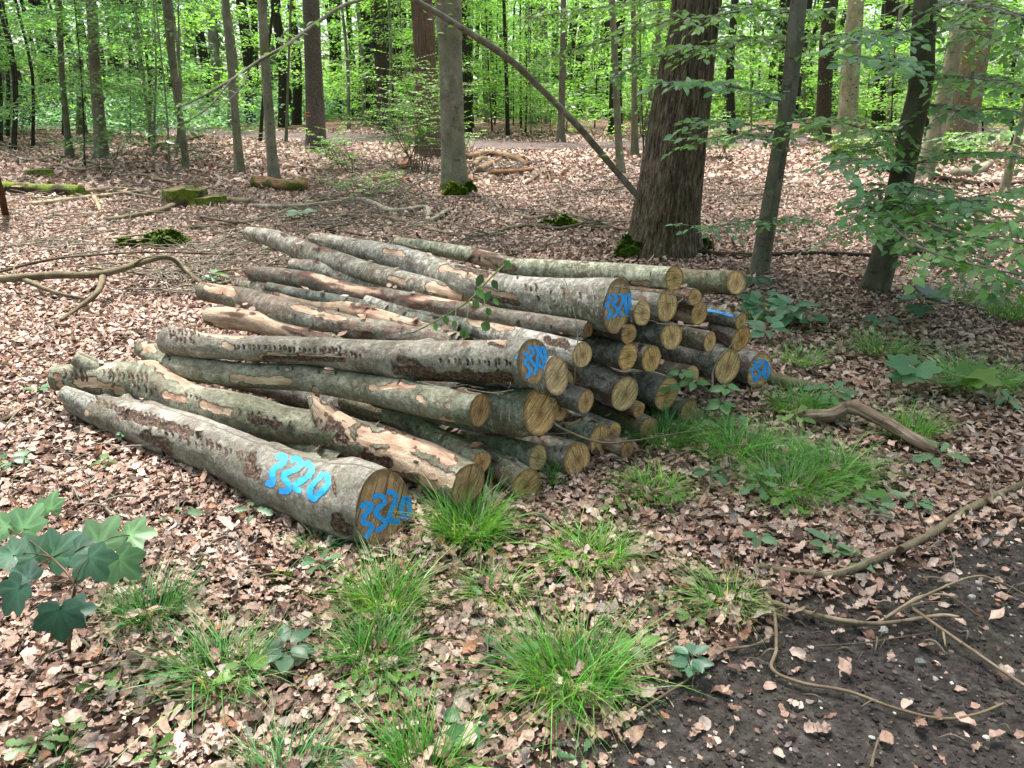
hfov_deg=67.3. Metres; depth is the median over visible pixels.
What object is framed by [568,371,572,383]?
log
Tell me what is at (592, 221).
fallen branch
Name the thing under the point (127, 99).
young beech
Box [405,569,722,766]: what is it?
grass tuft
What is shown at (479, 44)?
distant tree
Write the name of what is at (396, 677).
seedling
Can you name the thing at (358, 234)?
fallen branch
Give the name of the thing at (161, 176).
fallen branch
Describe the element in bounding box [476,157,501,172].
wood chunk
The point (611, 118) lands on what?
distant tree
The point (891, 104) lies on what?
young beech
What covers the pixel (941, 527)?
fallen branch
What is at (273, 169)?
beech tree
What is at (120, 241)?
moss cushion
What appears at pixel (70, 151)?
beech tree
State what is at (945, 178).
fallen branch
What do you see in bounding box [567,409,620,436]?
log
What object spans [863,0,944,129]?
distant tree
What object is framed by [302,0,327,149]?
spruce tree
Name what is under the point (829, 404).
grass tuft
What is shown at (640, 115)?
young beech
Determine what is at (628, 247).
moss cushion
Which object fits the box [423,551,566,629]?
grass tuft
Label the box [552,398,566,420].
log
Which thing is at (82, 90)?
young beech
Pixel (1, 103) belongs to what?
distant tree
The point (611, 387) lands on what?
log
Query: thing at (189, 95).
young beech
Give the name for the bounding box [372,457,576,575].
grass tuft
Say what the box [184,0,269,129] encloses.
distant tree
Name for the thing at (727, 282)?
log
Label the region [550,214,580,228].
moss cushion
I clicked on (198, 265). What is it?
fallen leaves
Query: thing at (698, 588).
grass tuft
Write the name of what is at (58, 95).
distant tree
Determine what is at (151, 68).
distant tree
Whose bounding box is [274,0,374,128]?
distant tree
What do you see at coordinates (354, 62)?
beech tree
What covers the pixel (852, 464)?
grass tuft
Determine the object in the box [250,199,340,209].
fallen branch
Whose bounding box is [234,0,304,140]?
young beech
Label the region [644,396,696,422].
log
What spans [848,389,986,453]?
grass tuft
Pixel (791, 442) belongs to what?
grass tuft
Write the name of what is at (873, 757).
fallen branch
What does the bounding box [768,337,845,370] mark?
grass tuft
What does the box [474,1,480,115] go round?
beech tree
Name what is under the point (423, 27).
douglas fir
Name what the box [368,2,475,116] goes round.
distant tree
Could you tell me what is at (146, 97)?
young beech
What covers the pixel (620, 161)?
beech tree
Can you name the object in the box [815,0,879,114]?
distant tree
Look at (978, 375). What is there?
seedling
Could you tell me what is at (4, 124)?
distant tree
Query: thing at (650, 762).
gravel
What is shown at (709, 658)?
fallen branch
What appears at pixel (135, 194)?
fallen branch
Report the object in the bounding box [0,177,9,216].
broken stake
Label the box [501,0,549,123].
beech tree
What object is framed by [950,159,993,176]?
rotten log
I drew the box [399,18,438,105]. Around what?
young beech
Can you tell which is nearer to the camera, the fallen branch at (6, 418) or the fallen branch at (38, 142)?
the fallen branch at (6, 418)
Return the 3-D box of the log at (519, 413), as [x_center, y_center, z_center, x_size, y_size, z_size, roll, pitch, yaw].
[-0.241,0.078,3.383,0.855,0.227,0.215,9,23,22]
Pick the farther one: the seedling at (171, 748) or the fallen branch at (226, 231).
the fallen branch at (226, 231)
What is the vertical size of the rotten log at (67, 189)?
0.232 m
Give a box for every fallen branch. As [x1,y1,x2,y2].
[0,151,60,160]
[0,242,264,272]
[0,413,17,421]
[3,131,56,138]
[15,178,54,189]
[27,189,147,212]
[35,139,63,143]
[63,164,117,170]
[85,186,135,193]
[104,226,197,239]
[105,197,253,220]
[108,145,119,163]
[112,205,185,212]
[116,190,160,199]
[119,141,229,153]
[122,169,192,178]
[134,171,180,183]
[157,135,202,146]
[160,142,217,150]
[189,185,398,229]
[193,224,290,233]
[196,212,263,222]
[222,164,264,167]
[248,568,264,586]
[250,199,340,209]
[282,221,357,234]
[285,164,337,170]
[296,532,314,539]
[323,182,541,197]
[325,159,395,167]
[327,229,564,255]
[332,214,628,238]
[339,197,450,220]
[510,211,560,219]
[519,208,617,220]
[527,167,550,183]
[538,211,623,229]
[543,421,730,443]
[544,202,625,224]
[550,205,626,231]
[568,177,633,196]
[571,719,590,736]
[591,185,635,190]
[634,632,774,713]
[699,234,950,261]
[702,577,748,584]
[733,191,793,195]
[737,200,816,209]
[741,573,1004,719]
[759,480,1023,577]
[771,600,958,626]
[815,630,940,646]
[869,737,878,767]
[879,575,1023,620]
[910,606,1023,685]
[934,175,1023,186]
[966,216,1023,223]
[990,474,993,501]
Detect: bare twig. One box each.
[463,382,510,396]
[559,276,579,383]
[611,282,682,305]
[643,318,707,327]
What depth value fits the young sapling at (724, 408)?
3.80 m
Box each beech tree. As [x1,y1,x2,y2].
[0,0,72,114]
[0,0,166,155]
[8,0,109,158]
[35,2,126,134]
[162,0,189,166]
[184,9,196,111]
[195,2,227,96]
[221,0,245,173]
[239,0,259,112]
[257,0,281,178]
[326,0,357,113]
[357,1,364,117]
[397,0,414,123]
[403,1,408,103]
[408,2,414,109]
[435,0,468,190]
[470,0,479,55]
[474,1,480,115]
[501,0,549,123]
[511,5,554,115]
[550,1,558,112]
[585,0,607,115]
[591,0,661,155]
[609,0,625,172]
[617,0,894,275]
[762,0,1023,304]
[807,0,875,142]
[863,0,910,127]
[875,0,973,181]
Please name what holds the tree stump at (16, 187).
on the ground
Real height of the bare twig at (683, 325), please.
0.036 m
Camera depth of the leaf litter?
3.15 m
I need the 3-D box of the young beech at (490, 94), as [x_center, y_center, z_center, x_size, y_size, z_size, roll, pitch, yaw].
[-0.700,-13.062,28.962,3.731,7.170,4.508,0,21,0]
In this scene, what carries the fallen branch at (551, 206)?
on the ground
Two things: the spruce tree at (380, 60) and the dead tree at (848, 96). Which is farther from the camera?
the spruce tree at (380, 60)
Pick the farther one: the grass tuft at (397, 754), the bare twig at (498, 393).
the bare twig at (498, 393)
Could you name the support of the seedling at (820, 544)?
on the ground
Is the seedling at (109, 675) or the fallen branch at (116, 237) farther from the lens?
the fallen branch at (116, 237)
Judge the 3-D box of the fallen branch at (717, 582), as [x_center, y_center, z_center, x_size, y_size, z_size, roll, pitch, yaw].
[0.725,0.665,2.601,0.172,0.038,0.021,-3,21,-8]
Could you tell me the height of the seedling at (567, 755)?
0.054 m
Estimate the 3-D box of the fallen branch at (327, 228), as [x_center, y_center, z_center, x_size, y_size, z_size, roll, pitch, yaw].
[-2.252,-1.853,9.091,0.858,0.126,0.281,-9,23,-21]
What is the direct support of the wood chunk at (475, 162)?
on the ground
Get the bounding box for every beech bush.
[3,76,56,132]
[118,101,171,135]
[299,127,370,171]
[317,167,404,196]
[322,47,495,172]
[371,77,414,138]
[464,110,489,151]
[707,113,754,159]
[807,119,900,157]
[923,131,993,163]
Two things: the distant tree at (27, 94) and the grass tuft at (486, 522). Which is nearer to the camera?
the grass tuft at (486, 522)
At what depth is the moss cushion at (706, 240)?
8.04 m
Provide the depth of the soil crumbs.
2.20 m
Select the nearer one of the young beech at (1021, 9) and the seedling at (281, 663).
the seedling at (281, 663)
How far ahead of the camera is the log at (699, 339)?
3.95 m
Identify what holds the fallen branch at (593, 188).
on the ground
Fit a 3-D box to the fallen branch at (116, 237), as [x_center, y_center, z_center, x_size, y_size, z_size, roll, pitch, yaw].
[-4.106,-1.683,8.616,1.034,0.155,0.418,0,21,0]
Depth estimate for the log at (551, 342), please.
3.49 m
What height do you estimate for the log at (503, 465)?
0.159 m
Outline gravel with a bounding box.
[632,532,1023,767]
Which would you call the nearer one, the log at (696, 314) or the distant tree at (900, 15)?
the log at (696, 314)
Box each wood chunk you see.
[373,174,409,182]
[397,160,418,170]
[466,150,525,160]
[472,156,486,166]
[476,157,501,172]
[489,167,533,175]
[502,157,529,167]
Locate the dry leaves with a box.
[98,224,747,459]
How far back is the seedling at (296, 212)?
9.91 m
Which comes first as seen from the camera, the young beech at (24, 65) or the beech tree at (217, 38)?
the young beech at (24, 65)
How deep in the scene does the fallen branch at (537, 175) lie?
14.52 m
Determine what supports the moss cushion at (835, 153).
on the ground
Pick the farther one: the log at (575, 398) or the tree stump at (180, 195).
the tree stump at (180, 195)
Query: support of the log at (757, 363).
on the ground
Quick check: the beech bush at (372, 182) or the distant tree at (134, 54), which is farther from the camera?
the distant tree at (134, 54)
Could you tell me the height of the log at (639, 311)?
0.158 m
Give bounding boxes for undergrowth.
[3,68,1023,133]
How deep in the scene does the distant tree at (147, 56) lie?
23.37 m
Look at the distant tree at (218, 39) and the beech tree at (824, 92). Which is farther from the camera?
the distant tree at (218, 39)
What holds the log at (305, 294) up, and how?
on the log at (351, 308)
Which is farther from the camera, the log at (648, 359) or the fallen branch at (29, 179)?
the fallen branch at (29, 179)
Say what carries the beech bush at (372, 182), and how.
on the ground
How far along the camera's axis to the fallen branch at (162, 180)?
14.14 m
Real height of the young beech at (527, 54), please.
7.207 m
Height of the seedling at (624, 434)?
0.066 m
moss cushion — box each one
[113,237,137,248]
[137,228,191,249]
[265,569,295,585]
[441,180,468,195]
[462,180,477,192]
[536,219,553,223]
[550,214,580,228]
[612,233,642,259]
[702,237,712,249]
[830,148,857,155]
[943,148,966,157]
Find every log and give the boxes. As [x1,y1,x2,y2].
[1,181,85,195]
[47,351,484,505]
[57,386,412,545]
[133,338,489,426]
[157,326,548,384]
[195,282,473,340]
[202,307,345,338]
[219,385,406,432]
[234,277,470,339]
[242,227,470,301]
[246,266,592,337]
[250,175,308,191]
[264,282,458,330]
[285,444,340,457]
[287,259,383,287]
[307,232,631,333]
[338,398,490,471]
[362,295,591,366]
[371,381,555,437]
[393,237,683,290]
[418,381,489,388]
[435,423,546,470]
[457,355,568,395]
[463,438,540,499]
[472,337,637,410]
[500,433,589,475]
[547,411,610,454]
[550,383,593,413]
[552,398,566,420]
[562,335,636,370]
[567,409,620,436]
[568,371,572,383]
[588,402,656,437]
[589,431,633,458]
[592,323,635,343]
[594,399,644,416]
[608,366,678,410]
[627,300,649,325]
[629,286,676,321]
[631,342,660,371]
[632,321,681,349]
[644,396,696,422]
[654,320,715,351]
[654,360,698,382]
[659,342,739,383]
[668,319,749,351]
[672,301,707,324]
[673,286,700,305]
[681,269,745,294]
[705,305,745,328]
[733,347,771,387]
[747,368,821,394]
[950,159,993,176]
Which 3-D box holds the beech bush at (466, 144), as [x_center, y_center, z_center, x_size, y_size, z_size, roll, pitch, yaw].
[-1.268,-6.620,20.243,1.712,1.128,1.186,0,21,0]
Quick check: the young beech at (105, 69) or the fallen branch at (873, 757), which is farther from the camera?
the young beech at (105, 69)
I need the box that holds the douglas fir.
[411,0,440,156]
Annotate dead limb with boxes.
[799,400,939,453]
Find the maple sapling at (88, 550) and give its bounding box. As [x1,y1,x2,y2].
[0,490,157,653]
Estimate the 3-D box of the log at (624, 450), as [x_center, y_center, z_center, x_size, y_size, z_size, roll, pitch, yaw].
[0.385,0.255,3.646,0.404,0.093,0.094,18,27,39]
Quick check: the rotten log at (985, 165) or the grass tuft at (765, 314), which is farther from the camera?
the rotten log at (985, 165)
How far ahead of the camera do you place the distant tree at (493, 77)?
32.41 m
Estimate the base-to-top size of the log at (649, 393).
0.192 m
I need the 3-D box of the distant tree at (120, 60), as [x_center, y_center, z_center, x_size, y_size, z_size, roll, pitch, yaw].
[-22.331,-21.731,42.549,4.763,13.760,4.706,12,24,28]
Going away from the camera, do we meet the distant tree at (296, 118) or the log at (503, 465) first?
the log at (503, 465)
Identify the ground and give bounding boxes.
[0,93,1023,767]
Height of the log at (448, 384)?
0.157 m
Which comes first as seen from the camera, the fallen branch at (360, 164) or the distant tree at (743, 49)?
the fallen branch at (360, 164)
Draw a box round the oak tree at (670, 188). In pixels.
[507,0,846,260]
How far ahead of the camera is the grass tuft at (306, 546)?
2.82 m
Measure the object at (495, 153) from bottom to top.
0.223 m
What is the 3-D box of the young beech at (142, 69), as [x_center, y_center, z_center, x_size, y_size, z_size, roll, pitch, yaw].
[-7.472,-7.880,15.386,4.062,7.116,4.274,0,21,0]
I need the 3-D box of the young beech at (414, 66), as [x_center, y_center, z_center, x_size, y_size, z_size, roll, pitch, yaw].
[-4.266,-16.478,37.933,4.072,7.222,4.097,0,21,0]
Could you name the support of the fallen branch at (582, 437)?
on the log at (519, 413)
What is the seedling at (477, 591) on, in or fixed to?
on the ground
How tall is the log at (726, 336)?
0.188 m
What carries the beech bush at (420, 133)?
on the ground
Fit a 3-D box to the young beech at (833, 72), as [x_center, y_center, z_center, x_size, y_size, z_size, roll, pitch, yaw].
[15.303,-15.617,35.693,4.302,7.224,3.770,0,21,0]
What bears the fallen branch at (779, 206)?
on the ground
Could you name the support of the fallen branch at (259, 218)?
on the ground
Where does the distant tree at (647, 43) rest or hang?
on the ground
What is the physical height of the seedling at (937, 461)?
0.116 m
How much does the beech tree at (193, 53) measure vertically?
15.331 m
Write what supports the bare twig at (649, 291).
on the log at (601, 304)
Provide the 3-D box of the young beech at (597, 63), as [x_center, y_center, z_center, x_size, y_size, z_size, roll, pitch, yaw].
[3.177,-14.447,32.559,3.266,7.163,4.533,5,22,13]
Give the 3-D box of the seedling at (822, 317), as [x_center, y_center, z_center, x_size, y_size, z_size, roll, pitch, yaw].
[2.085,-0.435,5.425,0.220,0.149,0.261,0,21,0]
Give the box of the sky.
[6,0,1023,92]
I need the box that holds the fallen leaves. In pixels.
[0,133,1023,744]
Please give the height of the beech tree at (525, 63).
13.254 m
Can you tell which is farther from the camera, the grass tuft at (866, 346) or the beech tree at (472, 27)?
the beech tree at (472, 27)
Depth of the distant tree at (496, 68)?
36.33 m
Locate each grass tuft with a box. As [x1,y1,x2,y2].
[0,714,102,767]
[69,591,328,761]
[70,547,235,661]
[195,685,404,767]
[267,515,363,572]
[276,526,500,674]
[287,576,475,732]
[303,652,583,767]
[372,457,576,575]
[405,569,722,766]
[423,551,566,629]
[483,501,681,600]
[516,460,583,500]
[583,456,721,525]
[596,395,732,477]
[625,544,784,648]
[627,586,677,644]
[651,393,756,448]
[658,402,822,480]
[691,434,903,538]
[701,408,854,474]
[720,297,791,326]
[738,367,863,433]
[749,418,938,514]
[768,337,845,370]
[770,379,861,415]
[814,319,959,377]
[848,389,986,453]
[896,339,1023,411]
[917,275,1020,310]
[938,281,1023,331]
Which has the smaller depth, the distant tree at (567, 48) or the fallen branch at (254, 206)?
the fallen branch at (254, 206)
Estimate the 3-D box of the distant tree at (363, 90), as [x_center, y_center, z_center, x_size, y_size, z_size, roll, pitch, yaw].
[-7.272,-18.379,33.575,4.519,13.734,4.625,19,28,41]
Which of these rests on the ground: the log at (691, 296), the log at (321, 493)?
the log at (321, 493)
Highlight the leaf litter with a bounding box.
[0,127,1023,767]
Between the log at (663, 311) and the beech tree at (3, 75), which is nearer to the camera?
the log at (663, 311)
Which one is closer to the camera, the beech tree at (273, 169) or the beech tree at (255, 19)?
the beech tree at (273, 169)
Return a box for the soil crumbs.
[557,516,1023,767]
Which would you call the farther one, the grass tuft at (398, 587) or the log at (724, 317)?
the log at (724, 317)
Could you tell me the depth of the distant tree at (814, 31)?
47.67 m
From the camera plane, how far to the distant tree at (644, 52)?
44.48 m
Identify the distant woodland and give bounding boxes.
[4,0,1023,117]
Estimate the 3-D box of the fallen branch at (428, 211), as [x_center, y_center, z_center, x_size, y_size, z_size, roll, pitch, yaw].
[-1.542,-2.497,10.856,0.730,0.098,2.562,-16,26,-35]
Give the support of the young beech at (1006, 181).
on the ground
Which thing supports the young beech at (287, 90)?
on the ground
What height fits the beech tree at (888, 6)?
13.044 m
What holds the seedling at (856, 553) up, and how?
on the ground
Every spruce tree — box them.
[103,2,120,111]
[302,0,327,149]
[323,0,344,114]
[370,0,396,131]
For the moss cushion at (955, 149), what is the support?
on the ground
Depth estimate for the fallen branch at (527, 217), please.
10.03 m
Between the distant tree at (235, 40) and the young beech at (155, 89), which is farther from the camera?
the distant tree at (235, 40)
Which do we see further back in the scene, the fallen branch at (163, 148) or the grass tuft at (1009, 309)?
the fallen branch at (163, 148)
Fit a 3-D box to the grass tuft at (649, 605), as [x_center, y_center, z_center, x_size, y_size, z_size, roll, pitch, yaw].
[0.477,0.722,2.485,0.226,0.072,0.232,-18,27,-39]
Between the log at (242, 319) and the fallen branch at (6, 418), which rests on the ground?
the fallen branch at (6, 418)
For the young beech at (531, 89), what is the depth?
25.93 m
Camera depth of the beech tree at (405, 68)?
36.52 m
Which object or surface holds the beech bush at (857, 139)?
on the ground
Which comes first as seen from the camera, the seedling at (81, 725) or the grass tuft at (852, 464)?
the seedling at (81, 725)
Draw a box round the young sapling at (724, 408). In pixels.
[657,339,747,426]
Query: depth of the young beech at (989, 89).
32.45 m
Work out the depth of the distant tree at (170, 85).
43.95 m
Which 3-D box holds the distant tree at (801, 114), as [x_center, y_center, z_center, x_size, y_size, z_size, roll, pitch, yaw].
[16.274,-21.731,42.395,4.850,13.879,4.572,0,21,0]
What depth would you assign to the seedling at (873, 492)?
3.14 m
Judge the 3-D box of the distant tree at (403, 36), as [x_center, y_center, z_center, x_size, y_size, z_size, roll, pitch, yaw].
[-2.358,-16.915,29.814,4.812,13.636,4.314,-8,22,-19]
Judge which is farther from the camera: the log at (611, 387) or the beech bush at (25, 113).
the beech bush at (25, 113)
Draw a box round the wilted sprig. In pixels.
[403,260,510,338]
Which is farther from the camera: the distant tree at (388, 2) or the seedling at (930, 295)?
the distant tree at (388, 2)
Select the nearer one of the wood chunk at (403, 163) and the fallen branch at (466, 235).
the fallen branch at (466, 235)
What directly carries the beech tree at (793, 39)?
on the ground
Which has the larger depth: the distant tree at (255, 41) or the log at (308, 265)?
the distant tree at (255, 41)
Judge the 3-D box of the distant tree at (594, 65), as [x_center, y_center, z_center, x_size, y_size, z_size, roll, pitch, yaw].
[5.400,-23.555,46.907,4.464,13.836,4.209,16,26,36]
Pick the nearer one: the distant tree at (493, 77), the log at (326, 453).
the log at (326, 453)
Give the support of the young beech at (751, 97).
on the ground
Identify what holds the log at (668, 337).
on the log at (648, 359)
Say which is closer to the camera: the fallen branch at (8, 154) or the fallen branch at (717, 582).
the fallen branch at (717, 582)
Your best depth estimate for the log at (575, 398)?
3.40 m
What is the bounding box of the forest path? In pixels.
[11,124,1023,148]
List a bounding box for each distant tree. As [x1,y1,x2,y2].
[0,0,70,130]
[0,0,70,136]
[0,0,86,145]
[0,0,109,149]
[0,1,74,148]
[0,54,57,140]
[2,16,57,109]
[8,3,78,135]
[14,5,107,120]
[21,0,131,134]
[45,16,132,113]
[47,0,227,141]
[55,4,117,97]
[83,0,131,117]
[101,0,257,143]
[107,0,185,70]
[110,0,193,120]
[123,0,164,121]
[124,0,195,117]
[163,0,261,124]
[172,0,239,105]
[179,8,258,88]
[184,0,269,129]
[198,4,270,68]
[202,0,290,123]
[221,0,272,112]
[239,6,285,116]
[240,0,339,124]
[249,0,303,100]
[252,0,326,127]
[274,0,354,101]
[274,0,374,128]
[325,1,394,123]
[326,2,371,125]
[328,0,369,118]
[332,0,414,132]
[341,1,414,112]
[353,0,408,119]
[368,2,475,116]
[391,16,436,92]
[394,27,439,92]
[397,2,408,103]
[432,0,517,132]
[433,0,504,112]
[437,6,516,121]
[438,0,518,127]
[465,0,573,135]
[468,0,556,127]
[468,20,514,89]
[473,0,538,124]
[474,0,547,117]
[474,1,525,115]
[480,1,553,124]
[491,0,558,111]
[503,0,583,123]
[547,0,588,85]
[554,0,615,115]
[565,0,666,135]
[566,1,670,129]
[573,0,624,107]
[575,2,610,103]
[592,0,664,125]
[604,9,652,87]
[623,1,669,104]
[625,5,653,116]
[710,0,800,133]
[713,0,818,108]
[714,4,771,75]
[740,0,773,111]
[762,0,822,118]
[762,0,847,121]
[801,2,847,118]
[801,33,887,110]
[806,0,823,116]
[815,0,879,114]
[835,1,910,80]
[860,0,1021,137]
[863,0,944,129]
[866,0,911,119]
[932,0,1023,137]
[935,0,998,96]
[979,20,1023,144]
[985,9,1020,113]
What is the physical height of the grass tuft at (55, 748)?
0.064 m
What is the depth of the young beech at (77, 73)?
23.88 m
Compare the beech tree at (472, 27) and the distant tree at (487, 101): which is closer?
the distant tree at (487, 101)
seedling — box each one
[0,450,30,470]
[4,726,68,760]
[21,383,48,393]
[46,716,86,735]
[72,666,122,702]
[89,453,115,467]
[116,432,124,440]
[134,733,176,767]
[158,506,201,520]
[202,269,231,282]
[212,654,267,694]
[234,502,272,524]
[262,624,316,674]
[286,209,316,215]
[300,548,342,572]
[333,669,381,708]
[377,671,422,702]
[442,708,491,745]
[455,576,480,594]
[484,634,539,662]
[557,738,590,767]
[597,495,635,511]
[612,632,660,650]
[619,433,645,439]
[657,488,686,502]
[668,643,713,679]
[675,605,707,630]
[692,466,727,485]
[739,290,779,319]
[740,467,780,499]
[742,531,778,546]
[744,274,775,290]
[748,315,792,343]
[766,294,819,326]
[767,490,819,514]
[776,405,815,424]
[792,312,829,330]
[804,381,857,404]
[804,528,851,557]
[831,477,886,506]
[839,549,873,570]
[854,494,896,517]
[861,314,900,325]
[884,354,943,394]
[890,490,935,509]
[897,283,949,316]
[912,439,969,467]
[935,359,1001,397]
[990,389,1023,408]
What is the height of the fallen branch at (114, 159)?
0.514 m
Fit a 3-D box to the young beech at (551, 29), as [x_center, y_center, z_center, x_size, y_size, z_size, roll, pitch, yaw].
[1.741,-13.497,30.078,4.100,7.158,4.375,0,21,0]
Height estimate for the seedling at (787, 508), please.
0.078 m
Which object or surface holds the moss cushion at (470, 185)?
on the ground
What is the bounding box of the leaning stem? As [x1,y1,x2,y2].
[142,0,639,201]
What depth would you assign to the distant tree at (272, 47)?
44.87 m
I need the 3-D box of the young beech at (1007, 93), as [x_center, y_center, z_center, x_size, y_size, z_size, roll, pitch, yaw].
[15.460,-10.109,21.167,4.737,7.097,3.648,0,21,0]
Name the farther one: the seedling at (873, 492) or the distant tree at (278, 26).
the distant tree at (278, 26)
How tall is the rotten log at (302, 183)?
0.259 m
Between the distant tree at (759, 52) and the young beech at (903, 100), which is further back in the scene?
the distant tree at (759, 52)
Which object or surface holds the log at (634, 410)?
on the log at (603, 411)
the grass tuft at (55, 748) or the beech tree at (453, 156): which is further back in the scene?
the beech tree at (453, 156)
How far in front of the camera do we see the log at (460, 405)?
3.48 m
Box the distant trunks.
[12,0,1023,124]
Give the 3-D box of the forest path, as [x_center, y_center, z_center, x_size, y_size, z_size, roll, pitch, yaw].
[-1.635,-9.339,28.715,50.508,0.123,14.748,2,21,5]
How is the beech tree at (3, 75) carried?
on the ground
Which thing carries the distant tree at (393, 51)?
on the ground
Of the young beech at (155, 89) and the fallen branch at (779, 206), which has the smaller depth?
the fallen branch at (779, 206)
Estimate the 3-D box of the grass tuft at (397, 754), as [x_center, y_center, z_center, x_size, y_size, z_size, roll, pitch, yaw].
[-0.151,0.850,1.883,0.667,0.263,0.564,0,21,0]
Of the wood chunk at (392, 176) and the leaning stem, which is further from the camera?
the wood chunk at (392, 176)
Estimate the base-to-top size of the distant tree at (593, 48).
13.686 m
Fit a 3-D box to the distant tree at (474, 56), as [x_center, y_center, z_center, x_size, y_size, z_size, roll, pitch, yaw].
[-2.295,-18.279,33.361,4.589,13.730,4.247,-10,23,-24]
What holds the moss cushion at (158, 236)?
on the ground
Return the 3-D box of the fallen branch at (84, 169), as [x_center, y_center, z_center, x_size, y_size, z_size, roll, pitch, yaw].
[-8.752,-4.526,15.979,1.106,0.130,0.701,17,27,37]
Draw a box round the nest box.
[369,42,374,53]
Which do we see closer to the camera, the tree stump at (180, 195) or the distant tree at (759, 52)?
the tree stump at (180, 195)
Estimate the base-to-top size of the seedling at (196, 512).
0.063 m
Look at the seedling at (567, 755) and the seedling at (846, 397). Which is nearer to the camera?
the seedling at (567, 755)
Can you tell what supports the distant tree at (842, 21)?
on the ground
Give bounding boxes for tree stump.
[3,185,28,194]
[25,168,54,177]
[159,185,207,208]
[187,194,230,208]
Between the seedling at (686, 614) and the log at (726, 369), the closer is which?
the seedling at (686, 614)
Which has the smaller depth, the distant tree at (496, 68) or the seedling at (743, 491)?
the seedling at (743, 491)
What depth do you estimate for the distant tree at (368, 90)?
36.62 m
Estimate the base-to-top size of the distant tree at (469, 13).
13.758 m
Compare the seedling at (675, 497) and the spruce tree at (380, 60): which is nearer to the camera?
the seedling at (675, 497)
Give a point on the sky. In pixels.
(353, 20)
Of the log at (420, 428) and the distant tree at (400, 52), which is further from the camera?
the distant tree at (400, 52)
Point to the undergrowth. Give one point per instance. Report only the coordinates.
(257, 108)
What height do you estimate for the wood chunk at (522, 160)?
0.160 m
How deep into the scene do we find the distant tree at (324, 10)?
41.15 m
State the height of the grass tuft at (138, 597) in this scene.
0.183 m
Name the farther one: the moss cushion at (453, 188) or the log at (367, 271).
the moss cushion at (453, 188)
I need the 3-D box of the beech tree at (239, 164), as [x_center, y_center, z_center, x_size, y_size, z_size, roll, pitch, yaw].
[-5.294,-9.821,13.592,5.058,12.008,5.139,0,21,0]
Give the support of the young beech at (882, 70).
on the ground
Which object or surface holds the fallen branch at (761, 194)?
on the ground
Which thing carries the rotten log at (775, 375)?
on the ground
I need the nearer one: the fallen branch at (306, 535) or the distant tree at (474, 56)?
the fallen branch at (306, 535)
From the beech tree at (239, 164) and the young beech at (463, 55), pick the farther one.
the young beech at (463, 55)
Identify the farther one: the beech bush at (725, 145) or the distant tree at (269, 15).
the distant tree at (269, 15)
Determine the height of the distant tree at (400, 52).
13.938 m
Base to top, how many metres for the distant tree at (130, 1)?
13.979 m
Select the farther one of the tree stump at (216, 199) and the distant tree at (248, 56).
the distant tree at (248, 56)
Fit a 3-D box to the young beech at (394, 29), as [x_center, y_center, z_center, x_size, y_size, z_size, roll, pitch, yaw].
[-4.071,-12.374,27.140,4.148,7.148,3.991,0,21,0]
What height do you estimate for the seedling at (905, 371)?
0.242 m
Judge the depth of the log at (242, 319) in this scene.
4.44 m
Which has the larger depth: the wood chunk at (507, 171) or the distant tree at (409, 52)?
the distant tree at (409, 52)
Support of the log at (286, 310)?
on the ground
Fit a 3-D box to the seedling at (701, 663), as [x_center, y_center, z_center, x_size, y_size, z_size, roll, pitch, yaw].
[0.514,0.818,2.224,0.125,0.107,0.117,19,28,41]
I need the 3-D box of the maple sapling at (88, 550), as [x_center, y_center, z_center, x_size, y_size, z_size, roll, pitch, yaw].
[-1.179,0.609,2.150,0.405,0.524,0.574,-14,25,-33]
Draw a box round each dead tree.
[555,0,566,142]
[829,0,864,151]
[940,0,996,156]
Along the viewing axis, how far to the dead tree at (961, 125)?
19.56 m
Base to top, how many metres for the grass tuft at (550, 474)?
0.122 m
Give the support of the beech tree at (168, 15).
on the ground
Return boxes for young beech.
[0,1,137,135]
[0,6,49,121]
[0,27,57,115]
[0,48,35,138]
[5,0,200,165]
[25,0,250,167]
[53,0,198,132]
[66,0,191,147]
[70,0,245,154]
[85,1,196,125]
[99,2,220,123]
[104,0,265,157]
[152,0,220,120]
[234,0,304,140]
[238,0,323,141]
[320,3,375,123]
[341,0,412,134]
[360,0,438,127]
[361,2,439,123]
[393,7,436,91]
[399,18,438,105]
[435,0,529,134]
[462,0,538,131]
[471,0,597,135]
[472,2,587,132]
[473,0,585,131]
[477,0,601,132]
[507,5,590,116]
[508,2,605,129]
[522,0,610,131]
[549,0,625,127]
[554,0,725,150]
[569,0,669,136]
[576,2,668,115]
[610,1,662,136]
[622,3,670,109]
[714,0,794,129]
[800,3,872,116]
[801,0,905,107]
[821,0,984,137]
[831,0,954,138]
[833,0,934,120]
[834,0,906,125]
[870,0,1023,116]
[910,6,1018,112]
[922,100,1023,193]
[975,3,1023,141]
[982,25,1023,111]
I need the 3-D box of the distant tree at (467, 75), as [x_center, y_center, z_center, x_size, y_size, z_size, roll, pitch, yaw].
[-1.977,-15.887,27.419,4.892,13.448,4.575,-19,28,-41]
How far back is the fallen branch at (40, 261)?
6.95 m
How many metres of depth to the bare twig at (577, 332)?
3.06 m
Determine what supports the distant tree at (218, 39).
on the ground
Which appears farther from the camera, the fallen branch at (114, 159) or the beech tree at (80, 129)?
the beech tree at (80, 129)
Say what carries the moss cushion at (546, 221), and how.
on the ground
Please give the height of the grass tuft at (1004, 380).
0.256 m
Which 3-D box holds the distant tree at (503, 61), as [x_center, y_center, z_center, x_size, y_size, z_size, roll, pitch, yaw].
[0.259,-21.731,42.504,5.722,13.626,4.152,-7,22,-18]
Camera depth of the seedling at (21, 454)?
3.48 m

